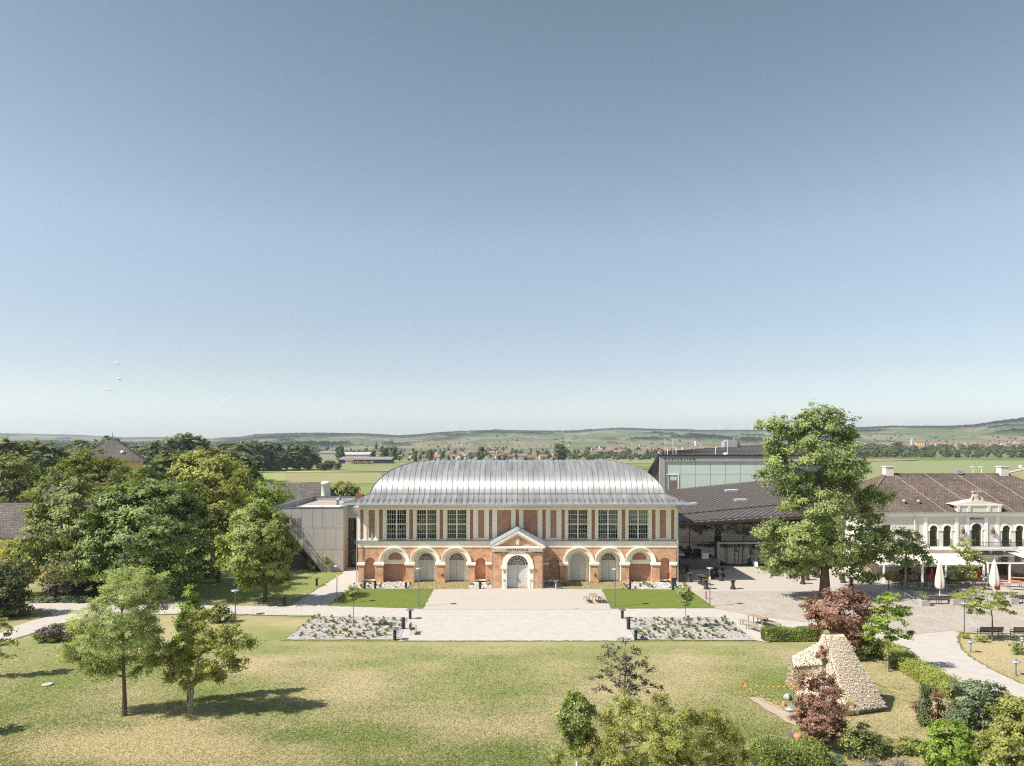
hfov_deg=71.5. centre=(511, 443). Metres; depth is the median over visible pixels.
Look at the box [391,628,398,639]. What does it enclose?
light column
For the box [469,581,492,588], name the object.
stone bed
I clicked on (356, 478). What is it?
field
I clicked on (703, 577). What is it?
cocktail table
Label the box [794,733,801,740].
clay pot
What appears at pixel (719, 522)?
foyer
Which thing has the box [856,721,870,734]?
shrub
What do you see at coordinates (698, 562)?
stone terrace
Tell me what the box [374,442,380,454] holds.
church
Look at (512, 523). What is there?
riding hall
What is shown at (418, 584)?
lamp post
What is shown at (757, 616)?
picnic table
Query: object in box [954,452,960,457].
tree
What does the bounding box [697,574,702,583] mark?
cocktail table
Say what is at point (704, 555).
white crate
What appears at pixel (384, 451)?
tree
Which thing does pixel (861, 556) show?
tall tree
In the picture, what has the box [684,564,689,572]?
cocktail table
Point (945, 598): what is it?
park bench
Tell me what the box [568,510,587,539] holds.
window
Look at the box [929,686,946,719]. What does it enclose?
shrub
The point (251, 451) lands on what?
tree
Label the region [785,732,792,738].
slate slab
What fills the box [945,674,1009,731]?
shrub
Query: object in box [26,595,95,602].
border plants
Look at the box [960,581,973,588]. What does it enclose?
cafe table
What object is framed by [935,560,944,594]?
closed parasol
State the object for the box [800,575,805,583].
cocktail table
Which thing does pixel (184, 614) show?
slender tree
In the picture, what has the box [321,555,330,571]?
sapling
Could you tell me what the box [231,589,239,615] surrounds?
lamp post
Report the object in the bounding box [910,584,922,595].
planter
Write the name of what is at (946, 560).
awning
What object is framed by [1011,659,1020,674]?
lamp post
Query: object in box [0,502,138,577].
tiled house
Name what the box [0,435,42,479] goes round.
tree
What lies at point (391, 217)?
sky
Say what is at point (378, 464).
field
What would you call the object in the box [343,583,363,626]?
sapling
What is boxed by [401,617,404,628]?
light column
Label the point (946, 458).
field
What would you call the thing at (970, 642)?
lamp post
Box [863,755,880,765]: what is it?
lavender
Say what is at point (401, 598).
lawn patch
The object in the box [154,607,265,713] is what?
twin stem tree
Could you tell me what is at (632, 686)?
plum tree
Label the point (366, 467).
field
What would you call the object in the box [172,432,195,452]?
tree
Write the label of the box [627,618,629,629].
light column
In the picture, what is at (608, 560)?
door
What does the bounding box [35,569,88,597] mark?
shrub
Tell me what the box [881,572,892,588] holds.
tree
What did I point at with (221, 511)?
tree
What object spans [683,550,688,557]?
cocktail table
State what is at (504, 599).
paved square
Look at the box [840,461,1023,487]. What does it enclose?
field
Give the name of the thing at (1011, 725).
shrub
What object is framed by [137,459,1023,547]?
ground
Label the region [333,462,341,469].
tree
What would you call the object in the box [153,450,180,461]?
tree
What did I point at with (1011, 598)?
planter
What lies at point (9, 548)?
tree
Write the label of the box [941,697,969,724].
shrub
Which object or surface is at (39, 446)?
tree
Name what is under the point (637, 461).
field
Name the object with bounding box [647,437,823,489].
auditorium
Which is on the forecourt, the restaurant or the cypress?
the restaurant
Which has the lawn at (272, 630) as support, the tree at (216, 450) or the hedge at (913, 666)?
the hedge at (913, 666)
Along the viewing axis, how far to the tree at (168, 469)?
192.02 m
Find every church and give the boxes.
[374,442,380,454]
[910,438,924,445]
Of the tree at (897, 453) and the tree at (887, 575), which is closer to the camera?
the tree at (887, 575)
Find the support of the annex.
on the lawn at (272, 630)
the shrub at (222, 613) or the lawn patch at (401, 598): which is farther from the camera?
the lawn patch at (401, 598)
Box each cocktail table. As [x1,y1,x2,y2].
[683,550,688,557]
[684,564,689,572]
[687,572,691,581]
[692,550,696,558]
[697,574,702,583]
[701,575,706,585]
[703,579,708,588]
[710,569,714,578]
[714,567,718,576]
[718,571,723,580]
[729,579,735,588]
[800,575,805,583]
[848,578,853,586]
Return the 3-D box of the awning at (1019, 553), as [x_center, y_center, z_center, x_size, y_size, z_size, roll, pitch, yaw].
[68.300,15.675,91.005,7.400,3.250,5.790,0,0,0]
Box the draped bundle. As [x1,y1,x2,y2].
[783,693,791,699]
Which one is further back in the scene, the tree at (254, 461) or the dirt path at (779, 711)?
the tree at (254, 461)
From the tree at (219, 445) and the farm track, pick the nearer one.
the tree at (219, 445)
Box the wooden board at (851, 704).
[845,701,853,714]
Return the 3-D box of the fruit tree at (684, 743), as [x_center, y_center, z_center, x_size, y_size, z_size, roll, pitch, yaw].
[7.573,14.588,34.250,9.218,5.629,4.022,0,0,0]
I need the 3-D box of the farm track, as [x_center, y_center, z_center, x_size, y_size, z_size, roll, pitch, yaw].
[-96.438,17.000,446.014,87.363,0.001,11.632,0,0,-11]
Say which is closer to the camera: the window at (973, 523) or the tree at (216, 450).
the window at (973, 523)
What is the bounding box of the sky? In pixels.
[0,0,1023,438]
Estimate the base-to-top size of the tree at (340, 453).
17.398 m
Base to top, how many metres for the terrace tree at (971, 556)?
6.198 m
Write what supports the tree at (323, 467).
on the ground at (366, 489)
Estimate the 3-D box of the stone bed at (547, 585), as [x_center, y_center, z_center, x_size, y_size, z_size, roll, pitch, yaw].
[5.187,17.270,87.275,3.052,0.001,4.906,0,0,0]
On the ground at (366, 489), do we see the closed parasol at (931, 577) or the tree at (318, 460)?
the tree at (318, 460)
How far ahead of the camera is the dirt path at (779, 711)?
46.31 m
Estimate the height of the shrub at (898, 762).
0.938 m
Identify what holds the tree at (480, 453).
on the ground at (366, 489)
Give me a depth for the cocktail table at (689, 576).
88.88 m
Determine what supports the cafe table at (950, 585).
on the forecourt
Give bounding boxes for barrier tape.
[744,684,792,686]
[744,685,791,709]
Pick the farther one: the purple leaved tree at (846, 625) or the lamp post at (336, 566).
the lamp post at (336, 566)
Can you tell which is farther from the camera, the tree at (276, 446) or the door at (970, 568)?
the tree at (276, 446)
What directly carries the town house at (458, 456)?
on the ground at (366, 489)
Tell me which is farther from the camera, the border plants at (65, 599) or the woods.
the woods
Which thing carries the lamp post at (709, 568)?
on the lawn patch at (631, 598)
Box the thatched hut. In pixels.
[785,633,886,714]
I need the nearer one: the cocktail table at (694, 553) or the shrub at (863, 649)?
the shrub at (863, 649)
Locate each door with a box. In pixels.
[418,553,433,579]
[449,553,463,579]
[507,555,527,587]
[570,553,585,579]
[601,553,615,579]
[669,480,676,489]
[720,544,790,565]
[899,567,910,573]
[925,567,936,573]
[969,559,982,573]
[997,564,1005,573]
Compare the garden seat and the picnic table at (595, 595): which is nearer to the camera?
the garden seat
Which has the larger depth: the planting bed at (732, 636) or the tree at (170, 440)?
the tree at (170, 440)
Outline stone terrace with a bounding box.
[676,556,717,569]
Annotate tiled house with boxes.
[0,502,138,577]
[10,476,87,502]
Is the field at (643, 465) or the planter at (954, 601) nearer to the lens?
the planter at (954, 601)
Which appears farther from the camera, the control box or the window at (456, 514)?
the window at (456, 514)
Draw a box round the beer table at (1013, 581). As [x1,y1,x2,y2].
[1000,580,1021,587]
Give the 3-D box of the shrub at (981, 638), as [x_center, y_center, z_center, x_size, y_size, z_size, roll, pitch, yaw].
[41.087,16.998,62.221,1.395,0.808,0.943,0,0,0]
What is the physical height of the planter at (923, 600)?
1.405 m
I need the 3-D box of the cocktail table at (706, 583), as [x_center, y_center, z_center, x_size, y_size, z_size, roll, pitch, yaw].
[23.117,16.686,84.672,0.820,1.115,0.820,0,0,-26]
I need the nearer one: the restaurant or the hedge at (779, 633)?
the hedge at (779, 633)
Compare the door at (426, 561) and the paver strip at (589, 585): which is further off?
the door at (426, 561)
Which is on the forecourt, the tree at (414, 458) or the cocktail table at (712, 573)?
the cocktail table at (712, 573)
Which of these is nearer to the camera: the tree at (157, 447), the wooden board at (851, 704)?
the wooden board at (851, 704)
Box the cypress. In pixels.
[915,682,936,727]
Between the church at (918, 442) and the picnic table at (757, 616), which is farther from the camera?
the church at (918, 442)
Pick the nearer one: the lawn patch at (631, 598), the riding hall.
the lawn patch at (631, 598)
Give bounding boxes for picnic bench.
[740,619,757,628]
[745,623,761,630]
[761,620,780,625]
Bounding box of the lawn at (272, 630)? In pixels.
[0,548,1023,765]
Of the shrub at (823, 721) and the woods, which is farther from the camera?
the woods
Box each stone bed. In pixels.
[359,581,409,588]
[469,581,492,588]
[543,581,565,588]
[624,581,689,589]
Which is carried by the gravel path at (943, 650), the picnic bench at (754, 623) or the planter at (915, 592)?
the picnic bench at (754, 623)
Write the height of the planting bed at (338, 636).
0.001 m
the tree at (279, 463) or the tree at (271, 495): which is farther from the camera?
the tree at (279, 463)
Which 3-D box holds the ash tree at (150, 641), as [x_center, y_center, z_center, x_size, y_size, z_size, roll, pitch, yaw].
[-25.482,12.478,45.228,7.542,9.846,4.631,0,0,21]
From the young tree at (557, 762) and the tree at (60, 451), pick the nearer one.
the young tree at (557, 762)
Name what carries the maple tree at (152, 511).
on the ground at (366, 489)
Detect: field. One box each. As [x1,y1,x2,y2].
[257,472,386,475]
[261,472,381,483]
[328,465,399,469]
[342,463,406,464]
[613,460,653,462]
[627,463,651,468]
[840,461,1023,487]
[865,459,915,460]
[870,457,1023,458]
[1011,471,1023,478]
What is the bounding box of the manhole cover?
[42,682,52,685]
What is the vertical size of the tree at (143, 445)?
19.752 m
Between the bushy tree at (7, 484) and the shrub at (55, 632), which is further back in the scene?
the bushy tree at (7, 484)
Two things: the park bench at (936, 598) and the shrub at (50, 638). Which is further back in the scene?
the park bench at (936, 598)
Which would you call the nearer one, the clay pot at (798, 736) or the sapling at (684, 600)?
the clay pot at (798, 736)
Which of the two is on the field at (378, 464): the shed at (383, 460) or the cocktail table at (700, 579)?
the shed at (383, 460)
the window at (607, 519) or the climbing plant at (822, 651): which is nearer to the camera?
the climbing plant at (822, 651)
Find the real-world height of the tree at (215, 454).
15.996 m
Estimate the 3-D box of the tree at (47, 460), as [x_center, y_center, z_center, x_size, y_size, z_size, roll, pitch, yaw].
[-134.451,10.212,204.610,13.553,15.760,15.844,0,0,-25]
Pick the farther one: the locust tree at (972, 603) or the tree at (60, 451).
the tree at (60, 451)
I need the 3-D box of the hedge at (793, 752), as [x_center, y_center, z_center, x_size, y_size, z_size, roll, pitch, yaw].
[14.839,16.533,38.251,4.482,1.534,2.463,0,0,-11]
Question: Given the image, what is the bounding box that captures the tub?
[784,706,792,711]
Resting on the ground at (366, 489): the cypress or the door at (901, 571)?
the cypress
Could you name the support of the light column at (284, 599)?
on the lawn at (272, 630)
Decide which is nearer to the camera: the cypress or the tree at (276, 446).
the cypress
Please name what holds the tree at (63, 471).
on the ground at (366, 489)
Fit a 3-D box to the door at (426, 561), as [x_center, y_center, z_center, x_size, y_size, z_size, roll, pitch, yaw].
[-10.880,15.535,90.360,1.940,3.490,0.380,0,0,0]
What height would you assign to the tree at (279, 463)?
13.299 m
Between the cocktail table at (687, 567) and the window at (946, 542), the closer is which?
the window at (946, 542)
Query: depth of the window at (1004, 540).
93.94 m
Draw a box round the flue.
[321,481,330,495]
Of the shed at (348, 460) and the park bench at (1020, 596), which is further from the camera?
the shed at (348, 460)
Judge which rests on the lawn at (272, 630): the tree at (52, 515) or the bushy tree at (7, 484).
the tree at (52, 515)
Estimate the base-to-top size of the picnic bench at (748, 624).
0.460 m
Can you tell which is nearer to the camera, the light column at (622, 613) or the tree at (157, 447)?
the light column at (622, 613)
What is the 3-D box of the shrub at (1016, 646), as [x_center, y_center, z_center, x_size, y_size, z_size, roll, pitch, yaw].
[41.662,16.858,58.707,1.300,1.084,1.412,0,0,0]
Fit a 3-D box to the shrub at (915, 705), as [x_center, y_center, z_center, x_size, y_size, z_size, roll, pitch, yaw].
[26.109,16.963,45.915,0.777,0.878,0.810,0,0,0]
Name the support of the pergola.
on the forecourt
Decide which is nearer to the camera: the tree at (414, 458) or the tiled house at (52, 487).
the tiled house at (52, 487)
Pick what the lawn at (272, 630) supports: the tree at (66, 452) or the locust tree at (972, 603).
the locust tree at (972, 603)
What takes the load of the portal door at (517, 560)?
in the riding hall
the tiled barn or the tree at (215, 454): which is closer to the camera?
the tiled barn
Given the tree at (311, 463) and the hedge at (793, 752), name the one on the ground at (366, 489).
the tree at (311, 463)
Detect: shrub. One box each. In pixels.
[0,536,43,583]
[0,558,35,616]
[31,623,77,641]
[32,634,58,642]
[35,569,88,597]
[70,580,122,595]
[206,601,239,622]
[787,670,849,747]
[825,751,845,765]
[835,726,889,759]
[851,637,877,659]
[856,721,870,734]
[881,735,926,755]
[883,649,897,667]
[883,756,912,765]
[909,700,918,712]
[916,717,981,765]
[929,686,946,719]
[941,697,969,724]
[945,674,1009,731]
[958,631,970,638]
[969,729,1023,765]
[973,634,989,642]
[984,692,1023,751]
[1008,641,1023,654]
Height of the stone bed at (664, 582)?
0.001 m
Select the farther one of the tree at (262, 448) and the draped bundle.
the tree at (262, 448)
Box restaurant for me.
[812,466,1023,574]
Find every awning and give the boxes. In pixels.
[873,553,984,582]
[1006,550,1023,557]
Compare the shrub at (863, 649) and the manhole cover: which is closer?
the manhole cover
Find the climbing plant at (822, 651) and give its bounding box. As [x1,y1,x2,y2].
[815,643,829,700]
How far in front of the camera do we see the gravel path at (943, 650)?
68.87 m
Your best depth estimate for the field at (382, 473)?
429.43 m
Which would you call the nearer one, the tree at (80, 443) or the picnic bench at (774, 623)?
the picnic bench at (774, 623)
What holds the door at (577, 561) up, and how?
in the riding hall
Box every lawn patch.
[330,589,431,607]
[603,589,712,607]
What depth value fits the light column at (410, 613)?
70.19 m
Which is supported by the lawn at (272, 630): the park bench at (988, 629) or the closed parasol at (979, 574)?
the park bench at (988, 629)
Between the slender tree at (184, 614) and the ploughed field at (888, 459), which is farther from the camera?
the ploughed field at (888, 459)
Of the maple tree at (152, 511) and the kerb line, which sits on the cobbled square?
the kerb line
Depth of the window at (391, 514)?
89.51 m
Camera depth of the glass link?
99.50 m
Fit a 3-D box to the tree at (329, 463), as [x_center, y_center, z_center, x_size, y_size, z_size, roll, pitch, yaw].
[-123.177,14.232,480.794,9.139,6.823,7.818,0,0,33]
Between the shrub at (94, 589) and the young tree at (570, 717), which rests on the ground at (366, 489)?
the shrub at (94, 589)
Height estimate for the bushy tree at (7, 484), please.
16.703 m
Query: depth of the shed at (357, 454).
690.01 m
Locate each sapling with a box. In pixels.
[307,559,314,571]
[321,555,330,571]
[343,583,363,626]
[675,584,694,627]
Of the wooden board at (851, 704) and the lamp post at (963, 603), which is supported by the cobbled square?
the lamp post at (963, 603)
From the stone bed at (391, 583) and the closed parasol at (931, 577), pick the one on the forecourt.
the closed parasol at (931, 577)
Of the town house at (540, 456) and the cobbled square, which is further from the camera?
the town house at (540, 456)
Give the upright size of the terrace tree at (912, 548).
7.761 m
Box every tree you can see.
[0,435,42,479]
[0,450,45,502]
[5,444,138,593]
[22,438,57,455]
[32,452,63,475]
[44,442,69,460]
[48,562,174,716]
[58,461,76,476]
[63,449,75,456]
[69,466,215,593]
[70,436,128,457]
[136,448,153,463]
[138,442,162,448]
[143,456,172,495]
[144,440,177,461]
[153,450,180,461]
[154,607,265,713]
[155,456,182,485]
[156,453,194,459]
[160,436,187,452]
[168,584,203,702]
[169,446,258,557]
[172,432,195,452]
[176,453,218,487]
[182,449,201,455]
[188,435,214,452]
[189,447,236,456]
[198,498,236,582]
[205,451,249,485]
[209,498,302,601]
[216,442,238,450]
[226,443,258,455]
[227,452,251,457]
[230,451,265,499]
[240,439,264,454]
[245,473,295,542]
[253,442,275,470]
[263,440,284,469]
[268,451,289,470]
[282,449,290,469]
[283,442,312,469]
[303,453,319,469]
[314,457,322,469]
[316,463,327,470]
[324,460,334,468]
[330,481,360,495]
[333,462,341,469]
[334,445,344,460]
[369,450,375,456]
[378,446,388,456]
[388,446,398,459]
[412,453,417,461]
[427,449,433,459]
[477,446,485,459]
[544,746,565,765]
[553,443,561,459]
[554,689,600,765]
[558,444,565,459]
[561,450,566,459]
[575,683,759,765]
[583,637,663,748]
[749,399,909,597]
[798,586,880,648]
[858,591,916,671]
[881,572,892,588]
[885,526,937,589]
[891,450,899,456]
[912,448,918,453]
[947,536,993,580]
[953,586,1021,640]
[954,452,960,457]
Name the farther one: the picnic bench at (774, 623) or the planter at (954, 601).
the planter at (954, 601)
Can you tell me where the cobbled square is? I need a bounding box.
[693,592,1023,633]
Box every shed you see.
[319,451,343,459]
[338,457,393,463]
[344,452,371,456]
[345,458,353,463]
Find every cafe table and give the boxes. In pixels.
[945,584,958,591]
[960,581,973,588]
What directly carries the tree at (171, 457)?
on the ground at (366, 489)
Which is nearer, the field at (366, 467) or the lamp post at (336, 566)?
the lamp post at (336, 566)
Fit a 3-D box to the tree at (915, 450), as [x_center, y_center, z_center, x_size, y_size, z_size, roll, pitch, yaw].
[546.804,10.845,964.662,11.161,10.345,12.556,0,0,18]
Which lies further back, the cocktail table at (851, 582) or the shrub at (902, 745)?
the cocktail table at (851, 582)
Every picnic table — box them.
[589,593,598,603]
[748,614,767,625]
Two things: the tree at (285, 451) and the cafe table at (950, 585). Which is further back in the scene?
the tree at (285, 451)
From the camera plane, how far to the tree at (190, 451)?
252.59 m
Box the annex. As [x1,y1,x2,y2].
[270,481,363,570]
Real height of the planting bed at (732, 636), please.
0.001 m
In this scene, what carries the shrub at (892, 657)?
on the lawn at (272, 630)
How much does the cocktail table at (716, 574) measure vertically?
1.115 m
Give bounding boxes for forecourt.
[683,566,1023,590]
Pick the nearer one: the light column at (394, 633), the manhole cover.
the manhole cover
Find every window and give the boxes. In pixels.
[386,510,405,539]
[416,510,436,539]
[447,510,466,539]
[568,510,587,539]
[598,510,618,539]
[628,510,648,539]
[927,524,940,545]
[941,524,953,546]
[969,522,984,545]
[1000,524,1012,546]
[1013,524,1023,545]
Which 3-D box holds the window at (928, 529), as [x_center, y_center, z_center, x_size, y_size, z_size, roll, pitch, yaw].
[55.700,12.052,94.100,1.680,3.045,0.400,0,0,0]
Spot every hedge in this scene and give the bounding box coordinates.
[746,733,833,765]
[760,624,822,641]
[867,635,964,698]
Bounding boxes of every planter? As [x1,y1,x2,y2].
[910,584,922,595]
[917,593,929,605]
[948,591,960,604]
[1005,591,1018,603]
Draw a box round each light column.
[281,595,287,604]
[314,577,318,585]
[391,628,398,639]
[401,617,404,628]
[406,609,413,618]
[619,609,625,618]
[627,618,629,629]
[632,628,639,639]
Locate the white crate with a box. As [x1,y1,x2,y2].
[701,553,708,558]
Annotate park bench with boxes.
[928,595,940,603]
[938,595,951,603]
[977,626,1003,635]
[1010,627,1023,636]
[1015,595,1023,601]
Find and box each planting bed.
[286,616,407,639]
[625,617,754,639]
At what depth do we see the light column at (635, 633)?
62.66 m
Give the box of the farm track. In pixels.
[287,471,339,471]
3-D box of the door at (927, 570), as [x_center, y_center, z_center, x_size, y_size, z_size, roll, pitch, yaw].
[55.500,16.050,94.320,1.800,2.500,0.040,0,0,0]
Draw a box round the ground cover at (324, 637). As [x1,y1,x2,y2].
[293,616,748,638]
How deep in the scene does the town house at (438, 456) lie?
775.62 m
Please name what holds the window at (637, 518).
in the riding hall
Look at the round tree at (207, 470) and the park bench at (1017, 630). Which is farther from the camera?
the round tree at (207, 470)
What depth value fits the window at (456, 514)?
89.51 m
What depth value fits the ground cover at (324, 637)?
66.77 m
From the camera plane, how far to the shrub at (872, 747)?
39.10 m
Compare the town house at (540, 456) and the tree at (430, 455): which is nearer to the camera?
the tree at (430, 455)
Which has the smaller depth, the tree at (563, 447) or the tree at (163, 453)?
the tree at (163, 453)
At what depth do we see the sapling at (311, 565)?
96.16 m
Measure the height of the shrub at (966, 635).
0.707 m
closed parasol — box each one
[929,568,934,583]
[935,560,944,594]
[976,568,982,581]
[988,559,999,593]
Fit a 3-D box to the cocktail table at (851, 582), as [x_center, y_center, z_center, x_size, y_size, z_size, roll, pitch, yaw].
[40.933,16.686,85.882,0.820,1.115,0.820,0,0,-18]
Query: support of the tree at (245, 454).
on the ground at (366, 489)
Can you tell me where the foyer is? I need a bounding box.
[664,479,846,565]
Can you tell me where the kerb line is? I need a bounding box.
[692,591,1023,591]
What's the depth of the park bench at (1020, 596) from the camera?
77.01 m
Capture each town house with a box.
[434,454,441,459]
[455,454,463,459]
[525,455,535,459]
[538,454,546,458]
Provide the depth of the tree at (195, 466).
189.45 m
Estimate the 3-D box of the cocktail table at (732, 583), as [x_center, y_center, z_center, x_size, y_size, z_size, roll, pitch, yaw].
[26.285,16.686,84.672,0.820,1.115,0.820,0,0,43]
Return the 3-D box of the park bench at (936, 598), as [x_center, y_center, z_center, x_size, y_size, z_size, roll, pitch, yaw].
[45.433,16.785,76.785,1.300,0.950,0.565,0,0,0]
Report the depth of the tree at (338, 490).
131.42 m
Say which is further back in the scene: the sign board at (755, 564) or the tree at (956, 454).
the tree at (956, 454)
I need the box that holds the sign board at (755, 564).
[753,561,757,567]
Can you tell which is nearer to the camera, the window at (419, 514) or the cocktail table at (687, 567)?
the window at (419, 514)
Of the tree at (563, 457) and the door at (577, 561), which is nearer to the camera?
the door at (577, 561)
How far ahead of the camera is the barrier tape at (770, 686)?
48.42 m
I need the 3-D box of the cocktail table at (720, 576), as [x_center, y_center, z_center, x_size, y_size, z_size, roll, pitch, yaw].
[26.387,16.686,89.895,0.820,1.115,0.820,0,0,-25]
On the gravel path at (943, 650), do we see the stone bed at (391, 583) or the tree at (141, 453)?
the stone bed at (391, 583)
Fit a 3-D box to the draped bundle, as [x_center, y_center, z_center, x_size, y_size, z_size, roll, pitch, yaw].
[18.690,17.120,48.287,0.441,0.360,0.441,0,0,-45]
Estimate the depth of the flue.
118.38 m
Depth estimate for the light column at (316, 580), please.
86.74 m
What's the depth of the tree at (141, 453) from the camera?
310.40 m
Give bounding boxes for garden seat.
[409,622,416,631]
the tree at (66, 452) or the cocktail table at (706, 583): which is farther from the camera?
the tree at (66, 452)
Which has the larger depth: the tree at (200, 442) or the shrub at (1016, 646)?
the tree at (200, 442)
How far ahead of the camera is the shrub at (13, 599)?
70.89 m
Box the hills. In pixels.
[0,417,1023,458]
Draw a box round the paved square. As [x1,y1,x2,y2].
[414,589,618,609]
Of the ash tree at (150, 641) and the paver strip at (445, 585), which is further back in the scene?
the paver strip at (445, 585)
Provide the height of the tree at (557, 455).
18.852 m
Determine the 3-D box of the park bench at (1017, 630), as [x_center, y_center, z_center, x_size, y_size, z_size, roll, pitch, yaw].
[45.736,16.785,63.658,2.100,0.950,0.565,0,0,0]
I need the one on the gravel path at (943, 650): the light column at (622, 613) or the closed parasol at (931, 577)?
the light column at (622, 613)
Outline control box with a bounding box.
[671,578,675,585]
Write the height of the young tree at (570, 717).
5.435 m
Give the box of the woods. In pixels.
[48,434,1023,460]
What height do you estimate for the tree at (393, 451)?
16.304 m
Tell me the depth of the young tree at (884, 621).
53.90 m
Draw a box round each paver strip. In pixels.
[408,582,468,588]
[565,582,628,588]
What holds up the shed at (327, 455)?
on the ground at (366, 489)
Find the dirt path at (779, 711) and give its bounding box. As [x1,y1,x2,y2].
[749,697,796,725]
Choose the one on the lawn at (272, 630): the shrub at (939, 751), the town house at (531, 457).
the shrub at (939, 751)
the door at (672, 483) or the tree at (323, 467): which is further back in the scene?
the tree at (323, 467)
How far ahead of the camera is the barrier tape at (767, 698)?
46.72 m
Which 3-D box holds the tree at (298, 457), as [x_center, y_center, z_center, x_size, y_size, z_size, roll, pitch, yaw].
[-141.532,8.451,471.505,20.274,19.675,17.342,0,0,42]
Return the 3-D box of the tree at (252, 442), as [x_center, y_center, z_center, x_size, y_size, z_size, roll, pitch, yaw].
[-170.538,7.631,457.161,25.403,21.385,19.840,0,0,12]
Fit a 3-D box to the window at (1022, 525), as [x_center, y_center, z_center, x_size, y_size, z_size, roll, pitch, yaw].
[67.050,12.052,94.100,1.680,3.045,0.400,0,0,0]
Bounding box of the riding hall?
[342,460,692,588]
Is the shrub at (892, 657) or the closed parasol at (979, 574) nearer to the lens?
the shrub at (892, 657)
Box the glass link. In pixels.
[348,505,358,566]
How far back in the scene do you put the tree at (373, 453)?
706.41 m
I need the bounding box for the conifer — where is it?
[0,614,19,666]
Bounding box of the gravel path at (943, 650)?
[0,567,1023,697]
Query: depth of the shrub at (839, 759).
37.71 m
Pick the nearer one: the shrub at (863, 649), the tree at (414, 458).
the shrub at (863, 649)
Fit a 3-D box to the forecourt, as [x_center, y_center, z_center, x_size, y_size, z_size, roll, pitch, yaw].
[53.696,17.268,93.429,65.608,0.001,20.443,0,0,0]
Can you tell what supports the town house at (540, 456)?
on the ground at (366, 489)
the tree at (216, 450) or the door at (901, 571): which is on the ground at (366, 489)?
the tree at (216, 450)
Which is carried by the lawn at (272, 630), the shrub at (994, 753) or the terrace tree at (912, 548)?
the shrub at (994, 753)
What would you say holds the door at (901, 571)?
in the restaurant
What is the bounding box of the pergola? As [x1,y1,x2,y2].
[964,551,1023,582]
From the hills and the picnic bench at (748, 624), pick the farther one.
the hills
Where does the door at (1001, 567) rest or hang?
in the restaurant
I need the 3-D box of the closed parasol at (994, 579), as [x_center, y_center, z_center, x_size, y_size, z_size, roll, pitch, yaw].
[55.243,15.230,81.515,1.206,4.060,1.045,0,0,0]
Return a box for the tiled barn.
[253,482,334,547]
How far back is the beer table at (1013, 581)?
85.88 m
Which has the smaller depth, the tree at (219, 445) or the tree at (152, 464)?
the tree at (152, 464)
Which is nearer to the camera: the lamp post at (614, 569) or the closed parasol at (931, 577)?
the lamp post at (614, 569)
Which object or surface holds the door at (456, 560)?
in the riding hall
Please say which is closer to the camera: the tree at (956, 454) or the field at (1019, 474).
the field at (1019, 474)
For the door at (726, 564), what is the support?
in the foyer
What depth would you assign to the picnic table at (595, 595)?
77.49 m
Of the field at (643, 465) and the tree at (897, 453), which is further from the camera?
the tree at (897, 453)
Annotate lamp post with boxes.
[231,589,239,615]
[334,565,339,602]
[416,568,421,605]
[612,568,617,605]
[707,567,712,605]
[959,602,966,631]
[967,638,973,651]
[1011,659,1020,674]

